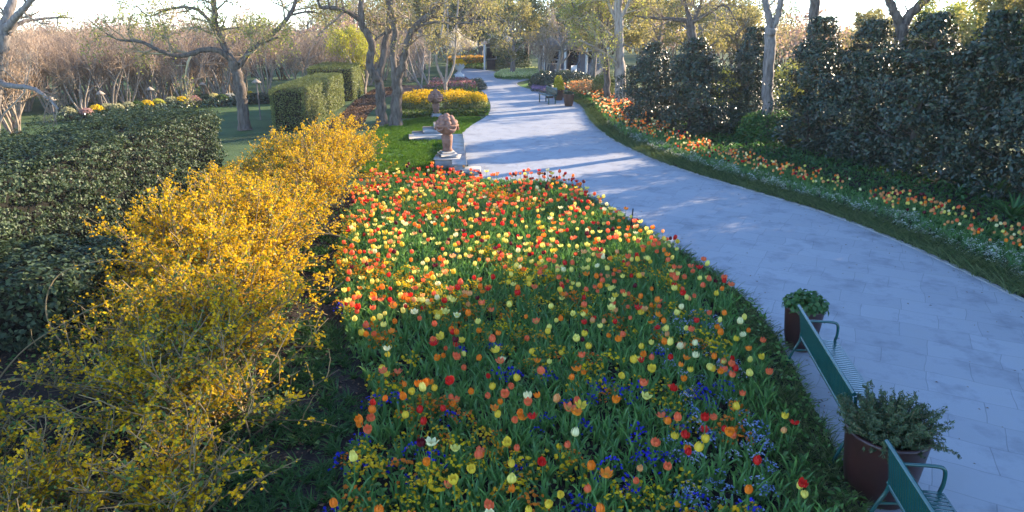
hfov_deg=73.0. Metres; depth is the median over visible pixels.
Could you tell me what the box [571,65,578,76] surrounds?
garden chair
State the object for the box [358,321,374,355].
tulip
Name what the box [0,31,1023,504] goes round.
ground
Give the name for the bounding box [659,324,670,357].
tulip
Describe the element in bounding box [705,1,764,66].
oak tree
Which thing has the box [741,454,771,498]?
tulip
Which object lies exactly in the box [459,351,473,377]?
tulip
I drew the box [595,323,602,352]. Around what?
tulip
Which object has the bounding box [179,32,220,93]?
crepe myrtle
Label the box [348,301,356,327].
tulip
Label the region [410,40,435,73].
crepe myrtle
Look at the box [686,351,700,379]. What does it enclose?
tulip
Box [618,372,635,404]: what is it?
tulip
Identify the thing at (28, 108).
crepe myrtle
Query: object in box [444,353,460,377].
tulip
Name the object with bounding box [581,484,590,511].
tulip
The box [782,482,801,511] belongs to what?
tulip
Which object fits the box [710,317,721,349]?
tulip
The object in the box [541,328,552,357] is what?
tulip
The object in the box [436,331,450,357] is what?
tulip
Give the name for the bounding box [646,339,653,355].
tulip
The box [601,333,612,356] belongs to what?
tulip
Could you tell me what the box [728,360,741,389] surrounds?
tulip
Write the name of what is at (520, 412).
tulip
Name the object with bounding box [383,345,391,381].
tulip
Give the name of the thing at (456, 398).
tulip
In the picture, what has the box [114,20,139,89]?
crepe myrtle
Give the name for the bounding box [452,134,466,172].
garden wall
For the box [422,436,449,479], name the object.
tulip
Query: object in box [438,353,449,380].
tulip
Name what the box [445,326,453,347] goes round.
tulip
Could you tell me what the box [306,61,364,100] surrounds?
boxwood hedge
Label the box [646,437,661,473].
tulip
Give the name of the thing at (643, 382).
tulip
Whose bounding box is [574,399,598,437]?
tulip
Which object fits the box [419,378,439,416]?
tulip
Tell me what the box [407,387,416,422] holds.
tulip
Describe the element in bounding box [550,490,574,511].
tulip
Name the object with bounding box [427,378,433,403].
tulip
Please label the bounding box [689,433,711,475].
tulip
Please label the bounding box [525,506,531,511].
tulip
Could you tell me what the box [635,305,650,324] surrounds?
tulip
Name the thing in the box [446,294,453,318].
tulip
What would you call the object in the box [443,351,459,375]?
tulip
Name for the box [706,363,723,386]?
tulip
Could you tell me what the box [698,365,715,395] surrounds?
tulip
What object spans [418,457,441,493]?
tulip
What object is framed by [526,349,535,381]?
tulip
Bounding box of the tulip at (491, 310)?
[487,307,493,329]
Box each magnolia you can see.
[611,41,684,129]
[644,37,735,135]
[714,26,783,126]
[762,15,859,150]
[798,18,931,163]
[842,11,991,176]
[911,9,1023,192]
[943,47,1023,201]
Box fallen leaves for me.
[464,102,1022,509]
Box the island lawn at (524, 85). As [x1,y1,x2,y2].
[521,80,572,88]
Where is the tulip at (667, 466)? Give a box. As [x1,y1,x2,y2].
[658,461,672,498]
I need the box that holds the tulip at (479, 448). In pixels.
[469,446,487,461]
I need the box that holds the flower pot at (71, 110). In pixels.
[59,106,77,120]
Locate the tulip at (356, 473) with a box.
[344,450,358,484]
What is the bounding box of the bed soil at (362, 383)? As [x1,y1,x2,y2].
[328,188,862,511]
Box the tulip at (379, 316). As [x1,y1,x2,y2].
[369,313,383,338]
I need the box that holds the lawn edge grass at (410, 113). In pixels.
[402,103,489,117]
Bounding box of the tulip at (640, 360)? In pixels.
[637,357,649,377]
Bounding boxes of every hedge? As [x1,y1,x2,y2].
[0,104,227,263]
[190,92,273,104]
[268,72,344,129]
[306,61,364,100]
[402,88,487,109]
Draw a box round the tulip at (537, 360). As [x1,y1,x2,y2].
[528,358,540,387]
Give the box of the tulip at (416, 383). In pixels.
[411,379,430,412]
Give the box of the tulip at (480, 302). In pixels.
[473,299,487,328]
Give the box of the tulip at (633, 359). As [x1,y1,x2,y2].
[625,355,638,390]
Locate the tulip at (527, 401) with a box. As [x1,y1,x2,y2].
[518,397,532,433]
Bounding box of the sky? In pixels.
[0,0,988,32]
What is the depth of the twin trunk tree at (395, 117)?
27.57 m
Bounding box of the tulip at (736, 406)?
[724,401,740,449]
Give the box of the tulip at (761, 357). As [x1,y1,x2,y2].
[757,353,766,379]
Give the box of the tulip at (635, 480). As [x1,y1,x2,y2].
[625,477,639,511]
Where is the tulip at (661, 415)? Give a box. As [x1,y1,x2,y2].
[655,411,673,442]
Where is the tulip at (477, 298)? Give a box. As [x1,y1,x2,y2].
[472,295,484,318]
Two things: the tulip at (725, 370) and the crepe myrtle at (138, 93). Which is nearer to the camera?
the tulip at (725, 370)
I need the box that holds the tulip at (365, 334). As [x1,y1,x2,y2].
[360,331,370,363]
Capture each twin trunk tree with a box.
[298,0,408,124]
[372,0,519,125]
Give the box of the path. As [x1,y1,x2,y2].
[454,68,1023,511]
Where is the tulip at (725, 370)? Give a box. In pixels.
[716,366,727,404]
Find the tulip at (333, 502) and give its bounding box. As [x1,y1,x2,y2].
[329,498,337,511]
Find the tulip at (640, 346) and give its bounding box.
[637,343,648,371]
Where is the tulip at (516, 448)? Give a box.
[513,444,519,474]
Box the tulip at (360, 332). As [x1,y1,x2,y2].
[358,328,375,360]
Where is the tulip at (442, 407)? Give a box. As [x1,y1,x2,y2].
[432,404,446,437]
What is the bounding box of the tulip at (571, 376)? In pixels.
[562,373,574,409]
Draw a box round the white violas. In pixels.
[606,120,1023,277]
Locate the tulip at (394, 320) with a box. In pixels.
[392,318,400,342]
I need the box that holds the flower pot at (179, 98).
[177,96,189,108]
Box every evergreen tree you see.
[430,1,461,55]
[441,0,519,55]
[997,7,1023,77]
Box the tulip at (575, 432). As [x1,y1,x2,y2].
[566,427,584,470]
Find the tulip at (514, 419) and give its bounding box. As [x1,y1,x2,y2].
[511,416,526,448]
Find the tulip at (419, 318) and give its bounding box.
[417,316,429,342]
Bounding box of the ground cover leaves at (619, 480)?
[334,177,868,511]
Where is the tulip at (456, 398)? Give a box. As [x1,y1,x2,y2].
[453,395,463,420]
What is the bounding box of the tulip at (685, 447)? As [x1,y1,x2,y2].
[679,444,696,480]
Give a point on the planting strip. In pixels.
(353, 387)
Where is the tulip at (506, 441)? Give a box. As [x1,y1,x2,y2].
[495,436,514,474]
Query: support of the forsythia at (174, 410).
on the planting strip
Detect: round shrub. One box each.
[470,77,487,89]
[494,40,531,71]
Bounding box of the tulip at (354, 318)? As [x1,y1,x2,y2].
[345,315,356,338]
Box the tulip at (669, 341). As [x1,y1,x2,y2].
[658,337,673,380]
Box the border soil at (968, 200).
[588,90,1023,297]
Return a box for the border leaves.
[625,127,1023,271]
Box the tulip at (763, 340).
[755,336,768,364]
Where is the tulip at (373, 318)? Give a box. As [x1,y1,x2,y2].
[370,316,381,332]
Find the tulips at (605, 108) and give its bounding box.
[337,82,1023,511]
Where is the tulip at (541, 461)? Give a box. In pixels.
[524,456,547,496]
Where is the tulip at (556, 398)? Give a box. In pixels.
[536,393,560,430]
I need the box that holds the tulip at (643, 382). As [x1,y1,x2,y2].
[634,378,654,421]
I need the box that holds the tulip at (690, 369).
[685,366,698,393]
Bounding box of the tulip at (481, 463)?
[476,452,488,474]
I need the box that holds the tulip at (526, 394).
[511,391,531,426]
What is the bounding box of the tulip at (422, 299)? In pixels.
[420,296,431,325]
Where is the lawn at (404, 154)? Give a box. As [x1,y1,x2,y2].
[355,117,481,178]
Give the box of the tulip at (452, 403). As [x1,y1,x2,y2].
[446,400,462,427]
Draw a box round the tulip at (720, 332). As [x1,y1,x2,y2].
[717,328,731,358]
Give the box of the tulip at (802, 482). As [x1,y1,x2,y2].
[790,477,808,511]
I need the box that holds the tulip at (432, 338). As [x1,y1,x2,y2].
[424,336,439,363]
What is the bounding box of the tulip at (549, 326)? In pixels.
[538,324,551,351]
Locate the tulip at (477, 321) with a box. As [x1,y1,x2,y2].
[463,318,480,338]
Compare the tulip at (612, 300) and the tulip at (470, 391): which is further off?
the tulip at (612, 300)
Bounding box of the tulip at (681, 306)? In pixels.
[672,303,683,326]
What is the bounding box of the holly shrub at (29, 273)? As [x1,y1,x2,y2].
[0,233,140,352]
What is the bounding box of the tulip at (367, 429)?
[363,424,377,458]
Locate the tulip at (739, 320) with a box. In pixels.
[731,317,745,344]
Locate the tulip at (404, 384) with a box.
[401,381,410,402]
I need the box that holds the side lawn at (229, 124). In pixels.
[0,72,364,143]
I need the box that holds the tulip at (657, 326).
[648,324,660,347]
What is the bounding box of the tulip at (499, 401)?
[491,399,502,418]
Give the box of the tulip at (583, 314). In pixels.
[575,311,587,333]
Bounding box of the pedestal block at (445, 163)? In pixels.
[433,154,460,169]
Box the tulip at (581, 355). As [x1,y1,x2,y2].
[574,351,584,381]
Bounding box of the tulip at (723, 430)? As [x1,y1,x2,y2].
[719,425,734,451]
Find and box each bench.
[538,86,557,103]
[783,304,876,467]
[869,439,956,511]
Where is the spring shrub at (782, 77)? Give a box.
[760,58,817,114]
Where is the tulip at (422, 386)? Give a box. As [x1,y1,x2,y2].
[414,381,426,427]
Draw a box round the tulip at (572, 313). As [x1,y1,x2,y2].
[566,310,578,341]
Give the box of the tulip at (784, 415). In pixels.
[768,411,788,440]
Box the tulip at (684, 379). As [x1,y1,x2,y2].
[681,375,690,406]
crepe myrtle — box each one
[0,34,42,132]
[0,34,57,134]
[3,32,55,104]
[3,34,47,116]
[8,25,80,112]
[11,23,49,105]
[11,24,55,94]
[12,41,46,111]
[13,23,48,92]
[18,23,64,96]
[18,30,74,98]
[29,49,78,108]
[34,34,122,110]
[35,27,89,98]
[41,27,82,92]
[43,23,110,96]
[44,26,107,102]
[46,50,80,103]
[51,28,130,103]
[57,24,114,95]
[59,49,108,105]
[60,27,143,104]
[74,31,151,102]
[86,24,154,100]
[87,21,173,100]
[89,27,160,97]
[111,25,151,90]
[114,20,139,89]
[117,34,178,102]
[123,62,144,98]
[128,14,214,96]
[133,26,195,99]
[150,34,227,99]
[156,47,176,96]
[167,22,251,93]
[171,18,210,87]
[172,59,211,93]
[173,38,205,93]
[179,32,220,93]
[186,23,256,92]
[197,16,248,93]
[205,17,264,93]
[216,45,257,90]
[230,25,288,92]
[262,31,326,80]
[282,28,339,66]
[297,30,326,65]
[302,36,333,63]
[306,23,356,62]
[320,39,345,64]
[350,46,389,85]
[363,25,404,79]
[375,30,419,80]
[388,46,415,77]
[396,40,432,87]
[399,32,439,79]
[400,24,435,83]
[408,34,428,77]
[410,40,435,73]
[413,0,461,108]
[556,0,634,102]
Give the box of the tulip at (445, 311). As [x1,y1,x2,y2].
[441,307,453,338]
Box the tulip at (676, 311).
[667,309,680,330]
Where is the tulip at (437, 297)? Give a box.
[434,294,443,316]
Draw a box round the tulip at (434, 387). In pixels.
[428,384,441,416]
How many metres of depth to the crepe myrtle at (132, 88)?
44.05 m
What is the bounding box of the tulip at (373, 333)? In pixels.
[362,331,376,355]
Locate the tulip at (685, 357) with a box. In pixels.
[677,354,690,380]
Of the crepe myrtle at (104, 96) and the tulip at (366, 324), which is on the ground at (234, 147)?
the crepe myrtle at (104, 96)
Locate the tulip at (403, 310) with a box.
[397,307,407,330]
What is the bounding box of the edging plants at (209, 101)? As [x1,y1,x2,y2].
[39,95,262,122]
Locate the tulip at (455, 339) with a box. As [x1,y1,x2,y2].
[445,336,461,372]
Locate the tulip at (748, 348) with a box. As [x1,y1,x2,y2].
[739,346,751,368]
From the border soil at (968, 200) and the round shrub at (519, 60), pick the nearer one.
the border soil at (968, 200)
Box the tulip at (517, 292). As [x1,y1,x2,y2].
[507,289,520,322]
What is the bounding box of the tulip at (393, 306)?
[389,302,399,335]
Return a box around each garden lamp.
[49,96,55,121]
[95,91,104,104]
[146,87,153,100]
[198,82,205,96]
[252,79,260,119]
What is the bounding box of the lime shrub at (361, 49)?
[322,24,380,93]
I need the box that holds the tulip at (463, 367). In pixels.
[457,364,471,387]
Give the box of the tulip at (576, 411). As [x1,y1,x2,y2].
[570,407,589,449]
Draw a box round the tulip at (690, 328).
[682,325,694,360]
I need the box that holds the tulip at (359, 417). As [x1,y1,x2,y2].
[354,414,378,452]
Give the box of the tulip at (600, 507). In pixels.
[596,502,604,511]
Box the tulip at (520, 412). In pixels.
[514,408,524,440]
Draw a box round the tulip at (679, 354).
[675,341,687,371]
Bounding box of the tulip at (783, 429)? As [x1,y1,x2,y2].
[769,427,786,460]
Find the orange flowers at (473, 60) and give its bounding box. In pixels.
[448,54,483,68]
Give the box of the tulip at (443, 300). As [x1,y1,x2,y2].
[441,297,457,325]
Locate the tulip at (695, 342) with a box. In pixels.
[687,339,697,366]
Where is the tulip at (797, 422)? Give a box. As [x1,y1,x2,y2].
[782,419,800,454]
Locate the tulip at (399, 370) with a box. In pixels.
[391,368,402,390]
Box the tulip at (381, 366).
[374,364,387,394]
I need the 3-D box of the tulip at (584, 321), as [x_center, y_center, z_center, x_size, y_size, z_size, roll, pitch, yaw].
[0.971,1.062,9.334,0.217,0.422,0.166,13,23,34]
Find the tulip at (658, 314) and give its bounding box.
[645,311,662,336]
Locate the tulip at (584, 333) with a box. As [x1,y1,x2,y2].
[574,330,587,353]
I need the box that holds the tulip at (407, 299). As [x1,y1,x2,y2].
[404,297,411,322]
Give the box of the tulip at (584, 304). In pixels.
[574,301,588,328]
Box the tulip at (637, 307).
[634,304,650,326]
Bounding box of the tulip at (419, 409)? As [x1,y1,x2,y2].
[410,405,422,440]
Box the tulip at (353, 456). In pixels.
[346,452,373,493]
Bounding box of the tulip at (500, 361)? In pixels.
[495,357,516,387]
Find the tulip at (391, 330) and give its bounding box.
[388,328,399,354]
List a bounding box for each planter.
[553,75,564,99]
[563,90,574,105]
[782,288,829,351]
[836,380,961,509]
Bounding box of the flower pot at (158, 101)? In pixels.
[152,98,165,108]
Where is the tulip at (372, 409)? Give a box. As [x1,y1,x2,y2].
[368,405,383,441]
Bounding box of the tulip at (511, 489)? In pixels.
[505,484,522,511]
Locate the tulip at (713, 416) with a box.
[710,413,722,445]
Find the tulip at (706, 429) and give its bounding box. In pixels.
[699,425,711,448]
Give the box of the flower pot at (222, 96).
[214,94,228,105]
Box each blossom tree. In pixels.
[440,28,480,70]
[494,33,520,63]
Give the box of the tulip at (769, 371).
[764,367,775,391]
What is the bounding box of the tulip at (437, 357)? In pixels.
[431,354,440,383]
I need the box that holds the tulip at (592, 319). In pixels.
[581,316,597,338]
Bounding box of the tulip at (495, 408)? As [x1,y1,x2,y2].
[490,404,504,428]
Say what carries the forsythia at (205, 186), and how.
on the planting strip
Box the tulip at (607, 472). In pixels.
[591,466,616,510]
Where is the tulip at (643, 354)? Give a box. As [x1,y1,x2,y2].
[639,350,647,375]
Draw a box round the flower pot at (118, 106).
[110,103,125,111]
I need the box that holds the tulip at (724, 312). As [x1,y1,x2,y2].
[720,310,734,341]
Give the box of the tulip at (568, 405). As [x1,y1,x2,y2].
[562,401,580,436]
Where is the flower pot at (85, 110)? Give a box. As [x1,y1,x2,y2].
[77,108,94,119]
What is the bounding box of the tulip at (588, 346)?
[580,342,594,371]
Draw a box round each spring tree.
[489,0,519,37]
[909,0,977,44]
[954,0,1022,108]
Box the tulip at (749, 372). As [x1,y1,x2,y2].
[739,369,754,402]
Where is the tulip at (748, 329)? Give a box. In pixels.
[744,327,755,345]
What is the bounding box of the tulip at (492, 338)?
[484,334,499,371]
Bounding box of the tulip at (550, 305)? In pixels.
[546,303,555,332]
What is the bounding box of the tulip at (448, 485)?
[438,480,457,506]
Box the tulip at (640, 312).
[634,309,643,330]
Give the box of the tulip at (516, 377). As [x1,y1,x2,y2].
[508,374,522,405]
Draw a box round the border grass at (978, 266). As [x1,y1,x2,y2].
[479,89,1023,511]
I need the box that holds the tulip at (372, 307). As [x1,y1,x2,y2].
[367,305,377,330]
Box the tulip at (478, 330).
[472,328,486,341]
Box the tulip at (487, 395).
[485,392,492,419]
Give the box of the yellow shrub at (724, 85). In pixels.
[710,67,739,104]
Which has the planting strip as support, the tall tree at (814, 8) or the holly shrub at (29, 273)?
the holly shrub at (29, 273)
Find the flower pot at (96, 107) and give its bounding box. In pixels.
[89,104,105,112]
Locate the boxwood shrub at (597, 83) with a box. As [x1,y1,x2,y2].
[590,71,614,98]
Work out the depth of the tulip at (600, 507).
5.64 m
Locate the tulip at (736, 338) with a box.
[733,335,739,363]
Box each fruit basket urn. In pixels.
[428,89,443,116]
[435,113,458,157]
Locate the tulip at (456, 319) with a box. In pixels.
[453,312,465,335]
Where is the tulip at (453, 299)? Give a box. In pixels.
[449,297,458,322]
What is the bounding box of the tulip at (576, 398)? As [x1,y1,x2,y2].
[566,396,580,429]
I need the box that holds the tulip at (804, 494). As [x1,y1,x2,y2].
[800,490,808,511]
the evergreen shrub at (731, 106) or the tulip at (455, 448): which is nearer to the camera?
the tulip at (455, 448)
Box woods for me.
[0,0,1021,93]
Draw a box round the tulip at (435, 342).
[428,340,441,377]
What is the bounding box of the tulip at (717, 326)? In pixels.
[709,324,719,349]
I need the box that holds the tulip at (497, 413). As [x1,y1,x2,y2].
[489,410,502,447]
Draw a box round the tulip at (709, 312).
[707,310,714,329]
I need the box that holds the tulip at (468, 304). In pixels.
[466,302,478,323]
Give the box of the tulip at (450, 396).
[448,393,454,426]
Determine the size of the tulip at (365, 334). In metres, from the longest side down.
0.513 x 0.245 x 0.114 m
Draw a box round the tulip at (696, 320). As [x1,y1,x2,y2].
[688,317,703,343]
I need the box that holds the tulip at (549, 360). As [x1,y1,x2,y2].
[547,358,551,381]
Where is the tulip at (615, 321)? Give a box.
[602,319,617,343]
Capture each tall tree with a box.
[758,0,783,137]
[804,0,820,120]
[885,0,949,142]
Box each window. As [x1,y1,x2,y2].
[486,47,495,58]
[548,50,559,63]
[588,50,599,63]
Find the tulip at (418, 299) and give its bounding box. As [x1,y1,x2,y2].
[415,297,421,316]
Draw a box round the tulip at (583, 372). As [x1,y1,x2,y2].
[575,369,585,393]
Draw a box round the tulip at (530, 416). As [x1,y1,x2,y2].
[513,412,536,447]
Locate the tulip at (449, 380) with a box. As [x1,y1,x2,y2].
[445,375,463,410]
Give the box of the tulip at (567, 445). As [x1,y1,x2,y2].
[563,440,573,467]
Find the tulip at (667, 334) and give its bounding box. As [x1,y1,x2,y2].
[659,331,669,358]
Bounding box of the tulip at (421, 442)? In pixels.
[416,437,439,473]
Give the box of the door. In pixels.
[568,49,579,72]
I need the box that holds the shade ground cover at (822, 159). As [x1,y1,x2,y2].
[612,118,1023,275]
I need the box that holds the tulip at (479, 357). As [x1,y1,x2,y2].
[468,354,483,386]
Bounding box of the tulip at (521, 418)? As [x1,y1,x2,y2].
[508,414,531,445]
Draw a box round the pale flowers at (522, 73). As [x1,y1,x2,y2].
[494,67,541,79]
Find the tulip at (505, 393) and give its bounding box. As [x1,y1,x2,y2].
[487,388,509,434]
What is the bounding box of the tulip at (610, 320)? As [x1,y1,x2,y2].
[604,302,614,322]
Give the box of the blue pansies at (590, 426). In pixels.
[323,174,761,511]
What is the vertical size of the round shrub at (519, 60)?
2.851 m
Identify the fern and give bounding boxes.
[939,162,985,185]
[966,176,1021,195]
[979,189,1023,218]
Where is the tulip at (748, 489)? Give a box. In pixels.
[739,484,752,511]
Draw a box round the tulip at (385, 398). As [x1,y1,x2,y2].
[375,395,387,424]
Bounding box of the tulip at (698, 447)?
[686,441,703,486]
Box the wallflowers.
[332,172,758,511]
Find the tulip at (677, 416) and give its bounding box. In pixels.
[659,412,681,458]
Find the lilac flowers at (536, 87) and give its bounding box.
[530,84,567,92]
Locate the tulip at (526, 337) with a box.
[522,335,536,355]
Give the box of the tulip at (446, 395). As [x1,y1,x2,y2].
[444,375,454,408]
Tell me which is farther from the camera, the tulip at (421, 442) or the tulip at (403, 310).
the tulip at (403, 310)
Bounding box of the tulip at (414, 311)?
[409,308,422,338]
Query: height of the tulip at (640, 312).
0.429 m
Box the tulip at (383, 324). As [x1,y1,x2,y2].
[373,321,386,353]
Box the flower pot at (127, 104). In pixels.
[121,101,134,111]
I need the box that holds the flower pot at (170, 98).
[164,96,176,106]
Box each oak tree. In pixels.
[46,0,359,130]
[369,0,455,69]
[374,0,441,55]
[477,0,547,72]
[531,0,577,38]
[558,0,651,79]
[573,0,656,75]
[623,0,705,54]
[623,0,750,90]
[658,0,757,62]
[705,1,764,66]
[847,5,909,73]
[952,0,1023,77]
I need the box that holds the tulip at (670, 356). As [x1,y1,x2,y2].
[661,354,674,382]
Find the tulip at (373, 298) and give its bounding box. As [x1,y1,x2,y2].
[366,295,376,321]
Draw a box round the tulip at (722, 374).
[711,357,728,383]
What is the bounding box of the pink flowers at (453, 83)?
[426,76,477,92]
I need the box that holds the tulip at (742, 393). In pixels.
[739,390,749,417]
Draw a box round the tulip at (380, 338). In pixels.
[375,336,384,364]
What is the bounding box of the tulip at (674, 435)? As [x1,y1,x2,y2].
[671,431,678,458]
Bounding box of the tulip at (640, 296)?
[634,293,648,321]
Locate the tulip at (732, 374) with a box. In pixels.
[724,370,735,407]
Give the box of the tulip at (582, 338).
[576,336,585,359]
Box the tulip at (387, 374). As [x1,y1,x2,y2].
[383,371,391,396]
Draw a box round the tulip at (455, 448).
[440,444,459,474]
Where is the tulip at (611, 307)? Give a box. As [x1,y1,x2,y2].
[606,304,615,338]
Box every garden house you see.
[481,36,516,69]
[536,36,609,75]
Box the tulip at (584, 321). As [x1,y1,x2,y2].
[574,318,586,342]
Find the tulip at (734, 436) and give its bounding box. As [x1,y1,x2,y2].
[724,432,736,464]
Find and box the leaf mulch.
[303,85,425,142]
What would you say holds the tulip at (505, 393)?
on the bed soil at (362, 383)
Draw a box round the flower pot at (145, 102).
[141,99,154,108]
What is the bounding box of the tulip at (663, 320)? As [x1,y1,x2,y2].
[655,318,665,342]
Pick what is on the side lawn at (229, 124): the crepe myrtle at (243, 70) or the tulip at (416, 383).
the crepe myrtle at (243, 70)
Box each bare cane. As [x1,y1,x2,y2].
[0,294,124,377]
[45,259,143,352]
[280,233,355,259]
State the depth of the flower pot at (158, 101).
34.17 m
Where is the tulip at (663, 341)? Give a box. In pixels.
[661,337,676,375]
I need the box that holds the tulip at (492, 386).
[478,382,495,408]
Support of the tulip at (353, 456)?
on the bed soil at (362, 383)
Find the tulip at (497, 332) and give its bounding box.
[495,330,501,351]
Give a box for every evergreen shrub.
[526,70,553,86]
[529,69,597,87]
[693,99,757,136]
[733,109,801,143]
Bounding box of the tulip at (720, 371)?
[710,368,723,399]
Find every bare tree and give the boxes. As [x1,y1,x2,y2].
[0,0,90,126]
[277,0,327,32]
[317,0,365,30]
[519,26,559,71]
[542,3,582,73]
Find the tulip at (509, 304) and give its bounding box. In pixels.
[503,301,514,328]
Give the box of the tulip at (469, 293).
[464,290,477,323]
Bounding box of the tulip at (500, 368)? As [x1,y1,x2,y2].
[491,356,505,384]
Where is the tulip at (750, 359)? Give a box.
[739,356,752,382]
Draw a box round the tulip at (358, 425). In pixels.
[346,420,369,449]
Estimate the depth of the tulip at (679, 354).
8.56 m
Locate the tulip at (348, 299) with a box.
[343,297,356,327]
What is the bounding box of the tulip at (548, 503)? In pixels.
[544,499,558,511]
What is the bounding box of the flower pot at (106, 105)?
[101,103,112,111]
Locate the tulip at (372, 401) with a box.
[368,399,385,437]
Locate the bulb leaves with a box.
[327,170,839,511]
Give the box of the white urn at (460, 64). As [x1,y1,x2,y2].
[452,59,466,77]
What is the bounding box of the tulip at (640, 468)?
[631,464,650,493]
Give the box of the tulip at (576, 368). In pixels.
[567,365,587,395]
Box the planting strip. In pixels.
[0,185,365,511]
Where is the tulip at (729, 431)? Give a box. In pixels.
[716,426,738,474]
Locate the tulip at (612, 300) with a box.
[608,297,622,317]
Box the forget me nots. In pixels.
[650,309,779,511]
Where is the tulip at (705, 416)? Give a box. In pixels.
[694,412,714,458]
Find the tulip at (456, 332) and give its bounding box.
[449,328,460,353]
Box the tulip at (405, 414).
[394,410,413,453]
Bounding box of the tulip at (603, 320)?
[599,318,605,341]
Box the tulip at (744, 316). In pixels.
[736,313,746,337]
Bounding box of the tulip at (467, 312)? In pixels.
[465,309,475,340]
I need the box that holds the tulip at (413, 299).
[411,297,421,322]
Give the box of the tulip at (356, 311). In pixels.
[353,309,360,326]
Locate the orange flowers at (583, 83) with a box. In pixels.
[569,79,599,97]
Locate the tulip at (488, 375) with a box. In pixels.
[482,373,491,394]
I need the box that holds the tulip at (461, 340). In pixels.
[457,337,470,364]
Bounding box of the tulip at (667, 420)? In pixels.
[662,416,682,449]
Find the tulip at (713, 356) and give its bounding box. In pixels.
[701,353,716,383]
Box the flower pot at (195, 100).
[189,95,201,104]
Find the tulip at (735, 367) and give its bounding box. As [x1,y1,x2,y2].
[725,364,741,393]
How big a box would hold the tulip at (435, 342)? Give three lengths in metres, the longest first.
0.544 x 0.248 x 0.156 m
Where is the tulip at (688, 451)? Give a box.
[674,447,691,483]
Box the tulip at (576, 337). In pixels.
[573,334,585,365]
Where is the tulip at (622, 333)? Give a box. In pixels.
[617,331,627,359]
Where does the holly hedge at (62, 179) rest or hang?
on the planting strip
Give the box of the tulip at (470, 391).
[468,388,479,417]
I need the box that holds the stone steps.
[409,122,441,140]
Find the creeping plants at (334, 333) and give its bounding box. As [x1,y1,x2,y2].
[0,184,368,511]
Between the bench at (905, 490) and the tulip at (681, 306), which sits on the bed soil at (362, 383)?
the tulip at (681, 306)
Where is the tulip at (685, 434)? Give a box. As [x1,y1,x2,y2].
[673,429,690,467]
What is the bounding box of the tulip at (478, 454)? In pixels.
[460,450,486,493]
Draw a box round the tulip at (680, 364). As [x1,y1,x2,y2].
[669,361,683,393]
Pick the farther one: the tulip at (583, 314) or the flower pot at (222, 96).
the flower pot at (222, 96)
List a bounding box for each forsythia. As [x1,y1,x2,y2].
[0,299,275,471]
[0,350,96,487]
[0,411,151,511]
[0,477,118,511]
[11,301,338,472]
[27,263,277,384]
[44,384,300,511]
[67,230,228,336]
[68,242,341,408]
[79,177,283,277]
[126,163,286,244]
[132,200,347,317]
[173,170,341,279]
[176,158,297,205]
[203,147,292,190]
[225,169,369,239]
[241,125,319,177]
[252,141,388,217]
[263,117,397,184]
[295,111,391,173]
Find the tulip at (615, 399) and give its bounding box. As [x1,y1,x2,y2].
[602,395,619,434]
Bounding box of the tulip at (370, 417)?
[366,413,383,450]
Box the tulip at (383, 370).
[378,366,391,397]
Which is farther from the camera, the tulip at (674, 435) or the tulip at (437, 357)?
the tulip at (437, 357)
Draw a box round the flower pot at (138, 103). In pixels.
[133,100,146,111]
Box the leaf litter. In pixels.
[0,85,404,511]
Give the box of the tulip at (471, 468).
[466,463,479,509]
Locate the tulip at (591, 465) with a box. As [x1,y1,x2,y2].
[585,460,603,496]
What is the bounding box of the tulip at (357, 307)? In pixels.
[354,303,365,328]
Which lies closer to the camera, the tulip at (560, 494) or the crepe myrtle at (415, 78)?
the tulip at (560, 494)
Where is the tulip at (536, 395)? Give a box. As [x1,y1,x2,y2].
[533,391,547,418]
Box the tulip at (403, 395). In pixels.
[400,391,416,424]
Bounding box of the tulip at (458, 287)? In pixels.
[450,283,461,315]
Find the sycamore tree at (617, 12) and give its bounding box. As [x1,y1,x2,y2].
[545,0,649,107]
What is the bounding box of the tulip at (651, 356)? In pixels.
[641,353,653,378]
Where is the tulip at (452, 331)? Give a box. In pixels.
[447,329,457,353]
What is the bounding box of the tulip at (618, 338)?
[615,335,628,369]
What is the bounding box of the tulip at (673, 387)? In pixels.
[657,383,677,408]
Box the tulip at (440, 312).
[436,309,450,334]
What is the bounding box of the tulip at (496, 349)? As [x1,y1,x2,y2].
[486,345,500,378]
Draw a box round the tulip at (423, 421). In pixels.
[409,416,426,457]
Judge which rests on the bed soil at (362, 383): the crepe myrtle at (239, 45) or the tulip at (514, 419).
the tulip at (514, 419)
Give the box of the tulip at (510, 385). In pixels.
[508,382,520,400]
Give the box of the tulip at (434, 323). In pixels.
[424,320,436,349]
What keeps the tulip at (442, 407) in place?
on the bed soil at (362, 383)
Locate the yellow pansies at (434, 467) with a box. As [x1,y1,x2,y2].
[328,178,742,511]
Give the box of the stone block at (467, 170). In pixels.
[460,166,480,174]
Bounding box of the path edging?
[466,68,1023,301]
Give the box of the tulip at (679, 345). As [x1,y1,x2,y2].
[673,342,683,368]
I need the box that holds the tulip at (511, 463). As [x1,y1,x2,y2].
[501,459,519,486]
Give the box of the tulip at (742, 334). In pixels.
[736,332,745,359]
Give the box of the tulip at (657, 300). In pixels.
[650,296,659,323]
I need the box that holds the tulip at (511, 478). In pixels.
[496,472,522,509]
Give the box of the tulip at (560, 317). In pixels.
[553,315,568,340]
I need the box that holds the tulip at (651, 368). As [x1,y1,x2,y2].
[646,363,657,394]
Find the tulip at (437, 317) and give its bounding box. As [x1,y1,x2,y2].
[428,313,446,341]
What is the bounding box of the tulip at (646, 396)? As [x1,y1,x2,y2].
[634,391,653,430]
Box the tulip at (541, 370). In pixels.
[537,366,559,403]
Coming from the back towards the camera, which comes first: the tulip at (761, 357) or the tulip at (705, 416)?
the tulip at (761, 357)
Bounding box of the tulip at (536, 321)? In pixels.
[532,317,544,335]
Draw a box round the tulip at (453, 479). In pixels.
[448,473,470,511]

